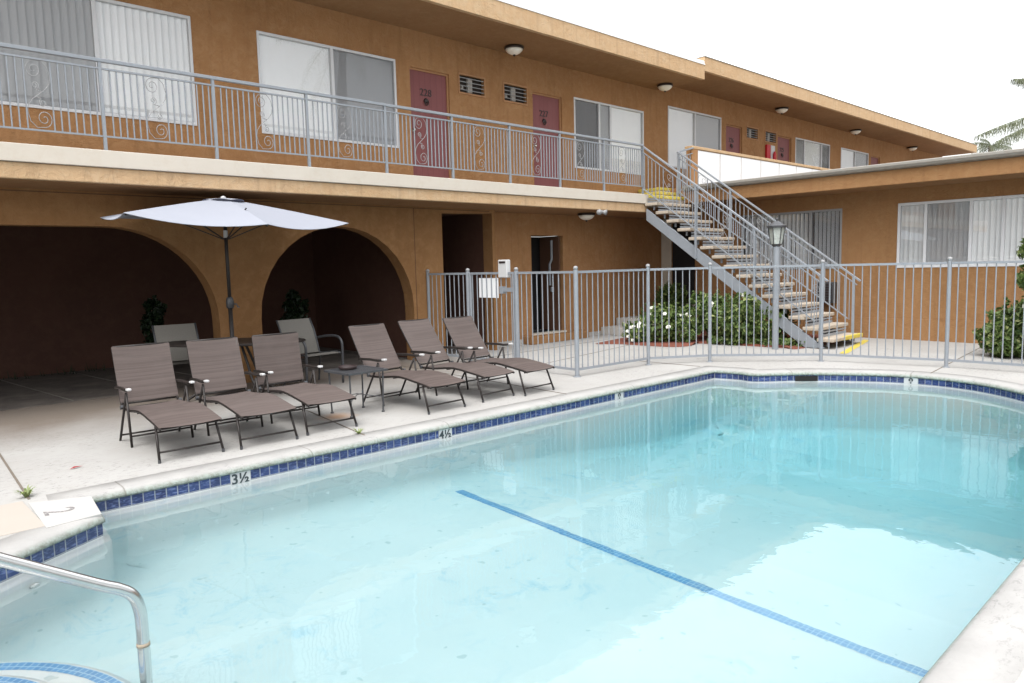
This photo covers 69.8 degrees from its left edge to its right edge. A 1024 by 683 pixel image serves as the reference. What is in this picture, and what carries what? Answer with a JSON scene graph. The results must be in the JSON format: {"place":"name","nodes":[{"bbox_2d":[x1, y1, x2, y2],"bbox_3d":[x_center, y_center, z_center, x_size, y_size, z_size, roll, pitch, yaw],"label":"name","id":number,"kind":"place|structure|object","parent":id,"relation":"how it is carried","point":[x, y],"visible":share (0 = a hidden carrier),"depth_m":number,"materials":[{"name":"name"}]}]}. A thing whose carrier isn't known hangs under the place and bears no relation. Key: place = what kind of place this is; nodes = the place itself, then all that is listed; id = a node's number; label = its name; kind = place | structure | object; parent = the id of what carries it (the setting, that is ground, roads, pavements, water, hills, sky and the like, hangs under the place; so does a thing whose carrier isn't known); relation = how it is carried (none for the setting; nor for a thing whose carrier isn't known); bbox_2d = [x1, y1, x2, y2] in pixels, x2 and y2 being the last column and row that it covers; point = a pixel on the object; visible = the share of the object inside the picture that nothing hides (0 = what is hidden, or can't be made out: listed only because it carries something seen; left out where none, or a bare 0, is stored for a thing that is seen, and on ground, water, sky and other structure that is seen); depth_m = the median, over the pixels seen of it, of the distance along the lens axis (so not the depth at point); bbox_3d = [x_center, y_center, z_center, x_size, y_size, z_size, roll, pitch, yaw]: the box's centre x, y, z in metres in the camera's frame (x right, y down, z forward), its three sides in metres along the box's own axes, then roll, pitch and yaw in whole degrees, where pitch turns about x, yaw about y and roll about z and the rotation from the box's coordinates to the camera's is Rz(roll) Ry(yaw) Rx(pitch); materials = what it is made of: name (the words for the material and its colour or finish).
{"place":"outdoors","nodes":[
{"label":"outdoors","id":0,"kind":"place"},
{"bbox_2d":[0,501,44,535],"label":"beige paving","id":1,"kind":"structure","parent":0,"point":[17,517],"depth_m":4.83,"materials":[{"name":"beige concrete"}]},
{"bbox_2d":[0,345,457,410],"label":"patio floor","id":2,"kind":"structure","parent":0,"point":[75,387],"depth_m":10.84,"materials":[{"name":"grey concrete"}]},
{"bbox_2d":[3,363,104,379],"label":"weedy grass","id":3,"kind":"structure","parent":2,"relation":"on","point":[58,373],"depth_m":11.97,"materials":[{"name":"green plant"}]},
{"bbox_2d":[0,353,358,400],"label":"patio floor joints","id":4,"kind":"object","parent":2,"relation":"on","point":[115,381],"visible":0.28,"depth_m":11.15,"materials":[{"name":"concrete"}]},
{"bbox_2d":[0,379,1023,682],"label":"water","id":5,"kind":"structure","parent":0,"point":[744,531],"depth_m":4.40,"materials":[{"name":"blue liquid"}]},
{"bbox_2d":[0,329,1023,682],"bbox_3d":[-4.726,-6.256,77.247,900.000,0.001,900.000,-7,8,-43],"label":"ground","id":6,"kind":"structure","parent":0,"point":[44,449],"depth_m":8.47,"materials":[{"name":"concrete"}]},
{"bbox_2d":[14,484,36,497],"bbox_3d":[-3.518,1.091,5.330,0.142,0.076,0.164,-2,6,-4],"label":"weed","id":7,"kind":"object","parent":6,"relation":"on","point":[26,493],"visible":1,"depth_m":5.32,"materials":[{"name":"green plant"}]},
{"bbox_2d":[28,496,101,527],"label":"coping corner slab","id":8,"kind":"structure","parent":6,"relation":"on","point":[51,513],"depth_m":4.99,"materials":[{"name":"paint"}]},
{"bbox_2d":[111,342,224,463],"bbox_3d":[-3.211,0.518,6.798,0.596,0.914,1.355,-7,8,-41],"label":"sun lounger","id":9,"kind":"object","parent":6,"relation":"on","point":[144,372],"visible":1,"depth_m":7.09,"materials":[{"name":"brown fabric"}]},
{"bbox_2d":[151,323,215,391],"bbox_3d":[-4.384,0.236,9.791,0.638,0.909,0.729,-6,7,-38],"label":"patio chair","id":10,"kind":"object","parent":6,"relation":"on","point":[173,332],"visible":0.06,"depth_m":9.95,"materials":[{"name":"fabric"}]},
{"bbox_2d":[100,196,347,395],"bbox_3d":[-3.558,-0.552,9.285,2.801,2.535,2.922,-7,8,-43],"label":"parasol","id":11,"kind":"object","parent":6,"relation":"on","point":[224,212],"visible":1,"depth_m":8.57,"materials":[{"name":"white fabric"}]},
{"bbox_2d":[169,338,305,400],"bbox_3d":[-3.538,0.352,9.353,1.849,0.721,0.851,-1,6,2],"label":"patio table","id":12,"kind":"object","parent":6,"relation":"on","point":[245,342],"visible":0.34,"depth_m":9.23,"materials":[{"name":"brown metal"}]},
{"bbox_2d":[186,336,298,449],"bbox_3d":[-2.675,0.462,7.213,0.596,0.914,1.355,-7,8,-41],"label":"sun lounger","id":13,"kind":"object","parent":6,"relation":"on","point":[216,364],"visible":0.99,"depth_m":7.51,"materials":[{"name":"brown fabric"}]},
{"bbox_2d":[280,289,308,319],"bbox_3d":[-3.944,-0.473,13.344,0.538,0.971,0.476,-2,6,-9],"label":"pot plant","id":14,"kind":"object","parent":6,"relation":"on","point":[292,302],"visible":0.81,"depth_m":13.26,"materials":[{"name":"green plant"}]},
{"bbox_2d":[251,332,357,435],"bbox_3d":[-2.189,0.402,7.681,0.596,0.914,1.265,-7,8,-41],"label":"sun lounger","id":15,"kind":"object","parent":6,"relation":"on","point":[277,358],"visible":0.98,"depth_m":7.98,"materials":[{"name":"brown fabric"}]},
{"bbox_2d":[276,318,343,384],"bbox_3d":[-2.841,0.145,10.315,0.729,0.909,0.638,3,8,39],"label":"patio chair","id":16,"kind":"object","parent":6,"relation":"on","point":[304,328],"visible":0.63,"depth_m":10.46,"materials":[{"name":"grey"}]},
{"bbox_2d":[324,365,387,417],"bbox_3d":[-1.725,0.549,8.164,0.518,0.486,0.520,-7,8,-43],"label":"side table","id":17,"kind":"object","parent":6,"relation":"on","point":[361,369],"visible":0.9,"depth_m":8.14,"materials":[{"name":"grey metal"}]},
{"bbox_2d":[338,364,356,369],"bbox_3d":[-1.831,0.289,8.179,0.210,0.040,0.210,-7,8,-43],"label":"ashtray","id":18,"kind":"object","parent":17,"relation":"on","point":[347,367],"visible":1,"depth_m":8.12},
{"bbox_2d":[348,323,465,414],"bbox_3d":[-1.254,0.283,8.613,1.505,0.914,0.596,4,8,43],"label":"sun lounger","id":19,"kind":"object","parent":6,"relation":"on","point":[374,347],"visible":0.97,"depth_m":8.86,"materials":[{"name":"brown"}]},
{"bbox_2d":[397,318,514,402],"bbox_3d":[-0.727,0.204,9.252,1.565,0.914,0.596,4,8,42],"label":"sun lounger","id":20,"kind":"object","parent":6,"relation":"on","point":[420,336],"visible":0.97,"depth_m":9.48,"materials":[{"name":"brown"}]},
{"bbox_2d":[0,0,976,382],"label":"motel building","id":21,"kind":"structure","parent":6,"relation":"on","point":[80,280],"depth_m":12.49,"materials":[{"name":"paint"}]},
{"bbox_2d":[0,0,196,125],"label":"window","id":22,"kind":"structure","parent":21,"relation":"in","point":[105,29],"depth_m":9.37,"materials":[{"name":"white glass"}]},
{"bbox_2d":[0,42,643,193],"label":"balcony railing","id":23,"kind":"object","parent":21,"relation":"on","point":[99,61],"visible":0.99,"depth_m":10.05,"materials":[{"name":"grey metal"}]},
{"bbox_2d":[256,30,398,147],"bbox_3d":[-2.855,-3.923,11.652,2.438,1.468,0.077,-7,8,-43],"label":"window","id":24,"kind":"structure","parent":21,"relation":"in","point":[283,61],"depth_m":11.58,"materials":[{"name":"white glass"}]},
{"bbox_2d":[409,67,450,177],"bbox_3d":[-1.458,-3.752,13.032,0.870,2.030,0.125,-7,8,-43],"label":"door","id":25,"kind":"structure","parent":21,"relation":"in","point":[428,89],"depth_m":13.02,"materials":[{"name":"red paint"}]},
{"bbox_2d":[504,44,523,56],"bbox_3d":[0.040,-5.404,13.697,0.370,0.182,0.370,-7,8,-43],"label":"ceiling light","id":26,"kind":"object","parent":21,"relation":"hanging from","point":[513,49],"visible":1,"depth_m":13.59,"materials":[{"name":"white glass"}]},
{"bbox_2d":[532,92,561,186],"bbox_3d":[0.710,-4.016,15.082,0.860,2.030,0.125,-7,8,-43],"label":"door","id":27,"kind":"structure","parent":21,"relation":"in","point":[546,108],"depth_m":15.07,"materials":[{"name":"red paint"}]},
{"bbox_2d":[540,237,560,329],"bbox_3d":[0.786,-1.237,15.761,0.140,1.980,0.550,-7,8,-43],"label":"open door","id":28,"kind":"structure","parent":21,"relation":"in","point":[549,246],"depth_m":15.76,"materials":[{"name":"grey paint"}]},
{"bbox_2d":[577,212,594,221],"bbox_3d":[1.524,-2.539,15.039,0.370,0.182,0.370,-7,8,-43],"label":"ceiling light","id":29,"kind":"object","parent":21,"relation":"hanging from","point":[586,217],"visible":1,"depth_m":14.92,"materials":[{"name":"white glass"}]},
{"bbox_2d":[597,209,606,214],"bbox_3d":[1.731,-2.515,14.324,0.184,0.109,0.280,2,7,27],"label":"security floodlight","id":30,"kind":"object","parent":21,"relation":"attached to","point":[600,212],"visible":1,"depth_m":14.23,"materials":[{"name":"white plastic"}]},
{"bbox_2d":[574,97,643,174],"bbox_3d":[2.178,-4.538,16.428,2.448,1.468,0.101,-7,8,-43],"label":"window","id":31,"kind":"structure","parent":21,"relation":"in","point":[591,118],"depth_m":16.37,"materials":[{"name":"white glass"}]},
{"bbox_2d":[657,83,672,91],"bbox_3d":[3.518,-5.818,16.891,0.370,0.182,0.370,-7,8,-43],"label":"ceiling light","id":32,"kind":"object","parent":21,"relation":"hanging from","point":[664,87],"visible":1,"depth_m":16.78,"materials":[{"name":"white glass"}]},
{"bbox_2d":[668,106,720,168],"bbox_3d":[4.662,-5.103,18.739,2.448,1.458,0.077,-7,8,-43],"label":"window","id":33,"kind":"structure","parent":21,"relation":"in","point":[685,127],"depth_m":18.58,"materials":[{"name":"white glass"}]},
{"bbox_2d":[726,125,740,153],"bbox_3d":[6.015,-4.900,20.104,0.850,1.940,0.089,-7,8,-43],"label":"door","id":34,"kind":"structure","parent":21,"relation":"in","point":[733,133],"depth_m":20.07,"materials":[{"name":"red paint"}]},
{"bbox_2d":[765,144,775,159],"bbox_3d":[7.523,-5.426,21.291,0.450,0.530,0.165,-7,8,-43],"label":"fire extinguisher cabinet","id":35,"kind":"object","parent":21,"relation":"attached to","point":[770,152],"visible":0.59,"depth_m":21.27,"materials":[{"name":"red metal"}]},
{"bbox_2d":[775,107,788,113],"bbox_3d":[7.625,-6.507,20.759,0.370,0.182,0.370,-7,8,-43],"label":"ceiling light","id":36,"kind":"object","parent":21,"relation":"hanging from","point":[781,110],"visible":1,"depth_m":20.66,"materials":[{"name":"white glass"}]},
{"bbox_2d":[777,136,789,161],"bbox_3d":[8.128,-5.158,22.103,0.870,1.940,0.089,-7,8,-43],"label":"door","id":37,"kind":"structure","parent":21,"relation":"in","point":[783,142],"depth_m":22.08,"materials":[{"name":"pink paint"}]},
{"bbox_2d":[795,137,829,168],"bbox_3d":[9.536,-5.660,23.370,2.458,1.378,0.104,-7,8,-43],"label":"window","id":38,"kind":"structure","parent":21,"relation":"in","point":[807,152],"depth_m":23.38,"materials":[{"name":"white glass"}]},
{"bbox_2d":[841,147,868,167],"bbox_3d":[11.911,-5.949,25.613,2.358,1.378,0.099,-7,8,-43],"label":"window","id":39,"kind":"structure","parent":21,"relation":"in","point":[849,158],"depth_m":25.50,"materials":[{"name":"white glass"}]},
{"bbox_2d":[850,129,861,134],"bbox_3d":[11.516,-7.000,24.617,0.370,0.182,0.370,-7,8,-43],"label":"ceiling light","id":40,"kind":"object","parent":21,"relation":"hanging from","point":[855,131],"visible":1,"depth_m":24.50,"materials":[{"name":"white glass"}]},
{"bbox_2d":[871,156,878,164],"bbox_3d":[13.235,-5.781,26.938,0.850,1.940,0.080,-7,8,-43],"label":"door","id":41,"kind":"structure","parent":21,"relation":"in","point":[874,160],"depth_m":26.88,"materials":[{"name":"pink paint"}]},
{"bbox_2d":[907,146,917,151],"bbox_3d":[15.682,-7.529,28.763,0.370,0.182,0.370,-7,8,-43],"label":"ceiling light","id":42,"kind":"object","parent":21,"relation":"hanging from","point":[911,148],"visible":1,"depth_m":28.65,"materials":[{"name":"white glass"}]},
{"bbox_2d":[0,339,978,498],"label":"deck joints","id":43,"kind":"object","parent":6,"relation":"on","point":[13,475],"visible":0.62,"depth_m":8.16,"materials":[{"name":"grey concrete"}]},
{"bbox_2d":[442,316,554,395],"bbox_3d":[-0.197,0.155,9.598,1.525,0.914,0.596,4,8,43],"label":"sun lounger","id":44,"kind":"object","parent":6,"relation":"on","point":[463,331],"visible":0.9,"depth_m":9.85,"materials":[{"name":"brown"}]},
{"bbox_2d":[0,373,1023,583],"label":"pool basin","id":45,"kind":"object","parent":6,"relation":"in","point":[45,555],"visible":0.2,"depth_m":7.13,"materials":[{"name":"tile"}]},
{"bbox_2d":[230,470,250,484],"bbox_3d":[-2.249,1.133,6.085,0.166,0.108,0.015,-7,8,-42],"label":"depth marker","id":46,"kind":"object","parent":45,"relation":"attached to","point":[240,477],"visible":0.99,"depth_m":6.08,"materials":[{"name":"white tile"}]},
{"bbox_2d":[438,428,451,438],"bbox_3d":[-0.682,0.948,7.511,0.166,0.108,0.015,-7,8,-42],"label":"depth marker","id":47,"kind":"object","parent":45,"relation":"attached to","point":[445,433],"visible":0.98,"depth_m":7.50,"materials":[{"name":"white tile"}]},
{"bbox_2d":[0,366,1023,682],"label":"pool coping","id":48,"kind":"object","parent":45,"relation":"on","point":[986,646],"visible":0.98,"depth_m":5.63,"materials":[{"name":"concrete"}]},
{"bbox_2d":[0,552,149,647],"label":"pool handrail","id":49,"kind":"object","parent":48,"relation":"attached to","point":[132,596],"visible":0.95,"depth_m":3.26,"materials":[{"name":"metal"}]},
{"bbox_2d":[615,392,622,399],"bbox_3d":[1.367,0.706,9.377,0.166,0.108,0.015,-7,8,-42],"label":"depth marker","id":50,"kind":"object","parent":45,"relation":"attached to","point":[618,396],"visible":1,"depth_m":9.37,"materials":[{"name":"white tile"}]},
{"bbox_2d":[904,377,917,384],"bbox_3d":[5.415,0.545,9.974,0.166,0.108,0.015,3,8,39],"label":"depth marker","id":51,"kind":"object","parent":45,"relation":"attached to","point":[913,381],"visible":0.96,"depth_m":9.96,"materials":[{"name":"white tile"}]},
{"bbox_2d":[601,315,684,335],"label":"concrete steps","id":52,"kind":"structure","parent":6,"relation":"on","point":[611,329],"depth_m":16.45,"materials":[{"name":"grey concrete"}]},
{"bbox_2d":[596,329,838,348],"bbox_3d":[4.260,-0.066,14.831,4.181,0.047,4.106,-7,8,-43],"label":"mulch bed","id":53,"kind":"object","parent":6,"relation":"on","point":[679,344],"visible":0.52,"depth_m":14.19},
{"bbox_2d":[620,302,702,342],"bbox_3d":[2.875,-0.366,14.392,1.125,0.846,1.449,-7,8,-43],"label":"flowering shrub","id":54,"kind":"object","parent":53,"relation":"on","point":[672,325],"visible":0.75,"depth_m":14.20,"materials":[{"name":"green plant"}]},
{"bbox_2d":[654,280,688,315],"bbox_3d":[3.676,-0.843,16.927,0.789,1.143,0.809,-1,6,7],"label":"corner shrub","id":55,"kind":"object","parent":53,"relation":"on","point":[671,295],"visible":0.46,"depth_m":16.74,"materials":[{"name":"green plant"}]},
{"bbox_2d":[683,289,797,341],"bbox_3d":[4.293,-0.466,14.045,1.276,1.075,2.194,-7,8,-43],"label":"leafy shrub","id":56,"kind":"object","parent":53,"relation":"on","point":[750,316],"visible":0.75,"depth_m":13.73,"materials":[{"name":"green plant"}]},
{"bbox_2d":[707,335,816,346],"bbox_3d":[4.635,0.003,13.599,2.089,0.198,0.548,2,7,33],"label":"ground cover","id":57,"kind":"object","parent":53,"relation":"on","point":[735,341],"visible":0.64,"depth_m":13.61,"materials":[{"name":"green plant"}]},
{"bbox_2d":[426,257,1023,376],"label":"pool fence","id":58,"kind":"object","parent":6,"relation":"on","point":[514,289],"visible":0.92,"depth_m":11.11,"materials":[{"name":"grey metal"}]},
{"bbox_2d":[479,278,498,297],"bbox_3d":[-0.368,-0.849,11.631,0.007,0.310,0.455,-7,8,-43],"label":"sign board","id":59,"kind":"object","parent":58,"relation":"attached to","point":[488,287],"visible":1,"depth_m":11.62,"materials":[{"name":"white plastic"}]},
{"bbox_2d":[498,260,510,277],"bbox_3d":[-0.122,-1.121,11.314,0.092,0.275,0.200,-7,8,-43],"label":"gate lock box","id":60,"kind":"object","parent":58,"relation":"attached to","point":[503,268],"visible":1,"depth_m":11.26,"materials":[{"name":"white plastic"}]},
{"bbox_2d":[642,146,862,348],"bbox_3d":[4.802,-2.115,14.612,1.924,4.126,4.051,-7,8,-43],"label":"outdoor staircase","id":61,"kind":"structure","parent":6,"relation":"on","point":[715,242],"depth_m":14.32,"materials":[{"name":"grey metal"}]},
{"bbox_2d":[767,218,786,349],"bbox_3d":[4.635,-1.006,12.897,0.330,2.300,0.330,-7,8,-43],"label":"lamp post","id":62,"kind":"object","parent":6,"relation":"on","point":[776,230],"visible":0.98,"depth_m":12.83,"materials":[{"name":"grey metal"}]},
{"bbox_2d":[659,148,1023,343],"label":"single storey wing","id":63,"kind":"structure","parent":6,"relation":"on","point":[965,207],"depth_m":13.90,"materials":[{"name":"paint"}]},
{"bbox_2d":[672,223,694,302],"bbox_3d":[4.195,-1.878,17.553,0.290,2.100,0.710,-7,8,-43],"label":"door","id":64,"kind":"structure","parent":63,"relation":"in","point":[681,259],"depth_m":17.47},
{"bbox_2d":[741,208,841,269],"bbox_3d":[6.027,-2.146,15.680,0.514,1.198,2.198,-7,8,-43],"label":"window","id":65,"kind":"structure","parent":63,"relation":"in","point":[822,229],"depth_m":15.39,"materials":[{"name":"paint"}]},
{"bbox_2d":[817,282,836,302],"bbox_3d":[6.393,-0.996,14.917,0.183,0.420,0.330,-7,8,-43],"label":"wall vent box","id":66,"kind":"object","parent":63,"relation":"attached to","point":[827,293],"visible":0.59,"depth_m":14.81,"materials":[{"name":"grey metal"}]},
{"bbox_2d":[896,194,1023,267],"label":"window","id":67,"kind":"structure","parent":63,"relation":"in","point":[982,228],"depth_m":13.23,"materials":[{"name":"white glass"}]},
{"bbox_2d":[840,340,867,353],"bbox_3d":[6.158,0.083,13.155,0.123,0.001,2.372,3,7,34],"label":"painted ground line","id":68,"kind":"object","parent":6,"relation":"on","point":[849,349],"visible":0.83,"depth_m":13.03,"materials":[{"name":"yellow paint"}]},
{"bbox_2d":[971,139,1012,153],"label":"tree","id":69,"kind":"object","parent":6,"relation":"on","point":[983,146],"visible":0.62,"depth_m":49.87,"materials":[{"name":"green plant"}]},
{"bbox_2d":[972,295,1023,357],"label":"clipped shrub","id":70,"kind":"object","parent":6,"relation":"on","point":[1008,328],"visible":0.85,"depth_m":11.21,"materials":[{"name":"green plant"}]},
{"bbox_2d":[974,78,1023,150],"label":"palm tree","id":71,"kind":"object","parent":6,"relation":"on","point":[1015,135],"visible":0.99,"depth_m":25.94,"materials":[{"name":"green plant"}]},
{"bbox_2d":[1016,238,1023,290],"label":"column shrub","id":72,"kind":"object","parent":6,"relation":"on","point":[1020,280],"visible":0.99,"depth_m":10.57,"materials":[{"name":"green plant"}]},
{"bbox_2d":[514,0,1023,236],"label":"sky","id":73,"kind":"structure","parent":0,"point":[947,67],"materials":[{"name":"white"}]},
{"bbox_3d":[-5.646,0.340,11.785,0.360,0.339,0.360,-7,8,-43],"label":"plant pot","id":74,"kind":"object","parent":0,"visible":0},
{"bbox_2d":[140,295,167,343],"bbox_3d":[-5.676,-0.232,11.704,0.493,1.018,0.476,-7,8,-43],"label":"pot plant","id":75,"kind":"object","parent":74,"relation":"in","point":[153,317],"visible":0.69,"depth_m":11.60,"materials":[{"name":"green plant"}]}
]}

